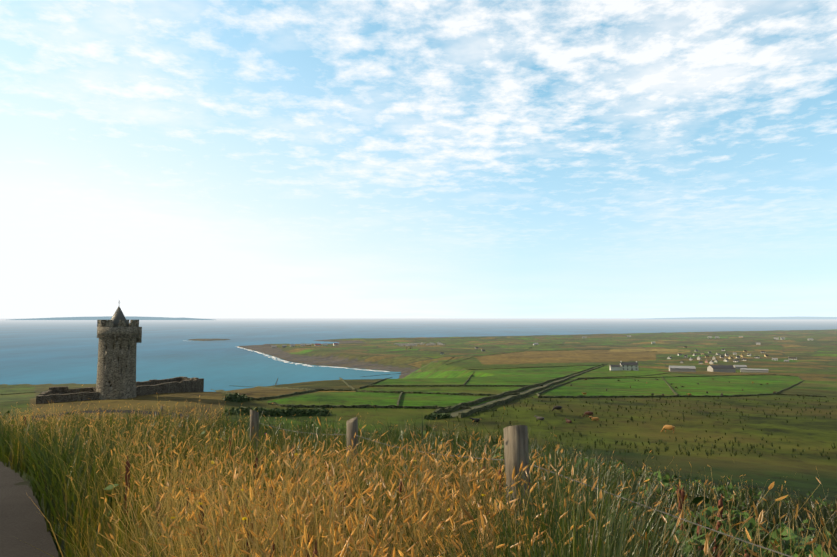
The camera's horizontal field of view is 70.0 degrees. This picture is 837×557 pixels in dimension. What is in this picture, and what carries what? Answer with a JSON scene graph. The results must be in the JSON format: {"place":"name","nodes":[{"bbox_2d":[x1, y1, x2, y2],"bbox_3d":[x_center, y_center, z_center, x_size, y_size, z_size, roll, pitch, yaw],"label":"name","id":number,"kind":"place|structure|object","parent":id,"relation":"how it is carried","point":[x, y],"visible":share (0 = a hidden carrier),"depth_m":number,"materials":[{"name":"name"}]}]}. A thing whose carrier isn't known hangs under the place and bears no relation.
{"place":"outdoors","nodes":[
{"label":"outdoors","id":0,"kind":"place"},
{"bbox_2d":[96,320,141,399],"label":"castle tower","id":1,"kind":"structure","parent":0,"point":[116,367],"depth_m":109.75,"materials":[{"name":"grey stone"}]},
{"bbox_2d":[111,306,128,326],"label":"conical roof","id":2,"kind":"structure","parent":1,"relation":"on","point":[117,316],"depth_m":112.20,"materials":[{"name":"grey stone"}]},
{"bbox_2d":[244,348,389,371],"bbox_3d":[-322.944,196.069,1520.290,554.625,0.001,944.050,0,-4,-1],"label":"surf","id":3,"kind":"structure","parent":0,"point":[309,365],"depth_m":1226.81,"materials":[{"name":"white liquid"}]},
{"bbox_2d":[0,329,836,556],"bbox_3d":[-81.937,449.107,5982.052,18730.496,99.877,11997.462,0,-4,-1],"label":"terrain","id":4,"kind":"structure","parent":0,"point":[813,366],"depth_m":146.36,"materials":[{"name":"green plant"}]},
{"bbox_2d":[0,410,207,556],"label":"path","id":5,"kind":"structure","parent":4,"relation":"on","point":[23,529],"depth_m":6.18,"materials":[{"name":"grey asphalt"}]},
{"bbox_2d":[36,376,203,403],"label":"castle bawn walls","id":6,"kind":"structure","parent":4,"relation":"on","point":[149,387],"depth_m":116.77,"materials":[{"name":"grey stone"}]},
{"bbox_2d":[250,410,258,457],"bbox_3d":[-2.019,2.299,7.356,0.108,1.375,0.153,-4,-5,43],"label":"fence post","id":7,"kind":"object","parent":4,"relation":"on","point":[254,419],"visible":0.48,"depth_m":7.34,"materials":[{"name":"grey wood"}]},
{"bbox_2d":[222,392,451,419],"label":"hedge bushes","id":8,"kind":"object","parent":4,"relation":"on","point":[237,397],"visible":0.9,"depth_m":99.21,"materials":[{"name":"green plant"}]},
{"bbox_2d":[346,417,357,469],"bbox_3d":[-0.647,2.072,5.900,0.139,1.375,0.120,0,-4,-1],"label":"fence post","id":9,"kind":"object","parent":4,"relation":"on","point":[352,426],"visible":0.23,"depth_m":5.90,"materials":[{"name":"grey wood"}]},
{"bbox_2d":[23,417,748,556],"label":"dock plants","id":10,"kind":"object","parent":4,"relation":"on","point":[720,501],"visible":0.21,"depth_m":4.04,"materials":[{"name":"brown plant"}]},
{"bbox_2d":[0,343,825,417],"bbox_3d":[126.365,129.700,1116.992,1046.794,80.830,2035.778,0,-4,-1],"label":"field walls","id":11,"kind":"structure","parent":4,"relation":"on","point":[465,405],"depth_m":157.92,"materials":[{"name":"grey stone"}]},
{"bbox_2d":[0,400,836,556],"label":"verge grass blades","id":12,"kind":"object","parent":4,"relation":"on","point":[65,506],"depth_m":5.39,"materials":[{"name":"green plant"}]},
{"bbox_2d":[0,384,836,556],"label":"grass seed stems","id":13,"kind":"object","parent":4,"relation":"on","point":[270,526],"visible":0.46,"depth_m":2.99,"materials":[{"name":"yellow plant"}]},
{"bbox_2d":[1,410,836,556],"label":"broadleaf weeds","id":14,"kind":"object","parent":4,"relation":"on","point":[817,551],"visible":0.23,"depth_m":4.49,"materials":[{"name":"green plant"}]},
{"bbox_2d":[396,342,444,345],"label":"caravan park","id":15,"kind":"structure","parent":4,"relation":"on","point":[406,344],"depth_m":1952.20,"materials":[{"name":"grey"}]},
{"bbox_2d":[469,418,479,421],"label":"cow","id":16,"kind":"object","parent":4,"relation":"on","point":[475,419],"visible":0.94,"depth_m":97.54},
{"bbox_2d":[503,425,530,542],"bbox_3d":[0.547,1.592,3.160,0.184,1.627,0.131,-1,-4,19],"label":"fence post","id":17,"kind":"object","parent":4,"relation":"on","point":[515,443],"visible":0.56,"depth_m":3.17,"materials":[{"name":"grey wood"}]},
{"bbox_2d":[260,423,791,556],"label":"fence wires","id":18,"kind":"object","parent":17,"relation":"attached to","point":[588,485],"visible":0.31,"depth_m":2.58,"materials":[{"name":"grey metal"}]},
{"bbox_2d":[552,406,561,410],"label":"cow","id":19,"kind":"object","parent":4,"relation":"on","point":[557,407],"visible":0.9,"depth_m":114.29},
{"bbox_2d":[582,411,593,416],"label":"cow","id":20,"kind":"object","parent":4,"relation":"on","point":[588,413],"visible":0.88,"depth_m":107.95},
{"bbox_2d":[610,361,637,370],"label":"farmhouse","id":21,"kind":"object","parent":4,"relation":"on","point":[622,366],"depth_m":553.59,"materials":[{"name":"grey paint"}]},
{"bbox_2d":[453,396,836,459],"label":"grass tufts","id":22,"kind":"object","parent":4,"relation":"on","point":[685,442],"visible":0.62,"depth_m":86.07,"materials":[{"name":"green plant"}]},
{"bbox_2d":[661,425,674,432],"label":"cow","id":23,"kind":"object","parent":4,"relation":"on","point":[668,427],"visible":0.94,"depth_m":92.56},
{"bbox_2d":[669,366,695,371],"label":"farm shed","id":24,"kind":"structure","parent":4,"relation":"on","point":[682,368],"depth_m":557.85,"materials":[{"name":"grey"}]},
{"bbox_2d":[707,365,735,372],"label":"farm shed","id":25,"kind":"structure","parent":4,"relation":"on","point":[722,368],"depth_m":575.02,"materials":[{"name":"grey"}]},
{"bbox_2d":[733,365,746,368],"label":"farm shed","id":26,"kind":"structure","parent":4,"relation":"on","point":[739,366],"depth_m":708.02,"materials":[{"name":"grey metal"}]},
{"bbox_2d":[740,368,767,372],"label":"farm shed","id":27,"kind":"structure","parent":4,"relation":"on","point":[752,370],"depth_m":597.07,"materials":[{"name":"grey metal"}]},
{"bbox_2d":[0,318,836,391],"bbox_3d":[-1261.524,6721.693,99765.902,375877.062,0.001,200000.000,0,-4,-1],"label":"sea","id":28,"kind":"structure","parent":0,"point":[35,352],"depth_m":3106.49,"materials":[{"name":"blue liquid"}]},
{"bbox_2d":[10,316,213,319],"bbox_3d":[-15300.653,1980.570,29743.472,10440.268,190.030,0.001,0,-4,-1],"label":"distant island","id":29,"kind":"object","parent":28,"relation":"on","point":[110,317],"visible":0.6,"depth_m":29743.48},
{"bbox_2d":[0,0,836,318],"label":"sky","id":30,"kind":"structure","parent":0,"point":[159,158],"materials":[{"name":"blue"}]},
{"bbox_2d":[450,364,604,416],"bbox_3d":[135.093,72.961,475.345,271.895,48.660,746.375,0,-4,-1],"label":"lane track","id":31,"kind":"structure","parent":0,"point":[454,414],"depth_m":131.96,"materials":[{"name":"grey asphalt"}]},
{"bbox_2d":[680,532,769,556],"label":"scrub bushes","id":32,"kind":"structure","parent":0,"point":[767,541],"depth_m":4.93,"materials":[{"name":"green plant"}]},
{"bbox_2d":[647,317,836,318],"bbox_3d":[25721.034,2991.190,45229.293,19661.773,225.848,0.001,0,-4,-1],"label":"coast hills","id":33,"kind":"structure","parent":0,"point":[750,318],"depth_m":45222.85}
]}

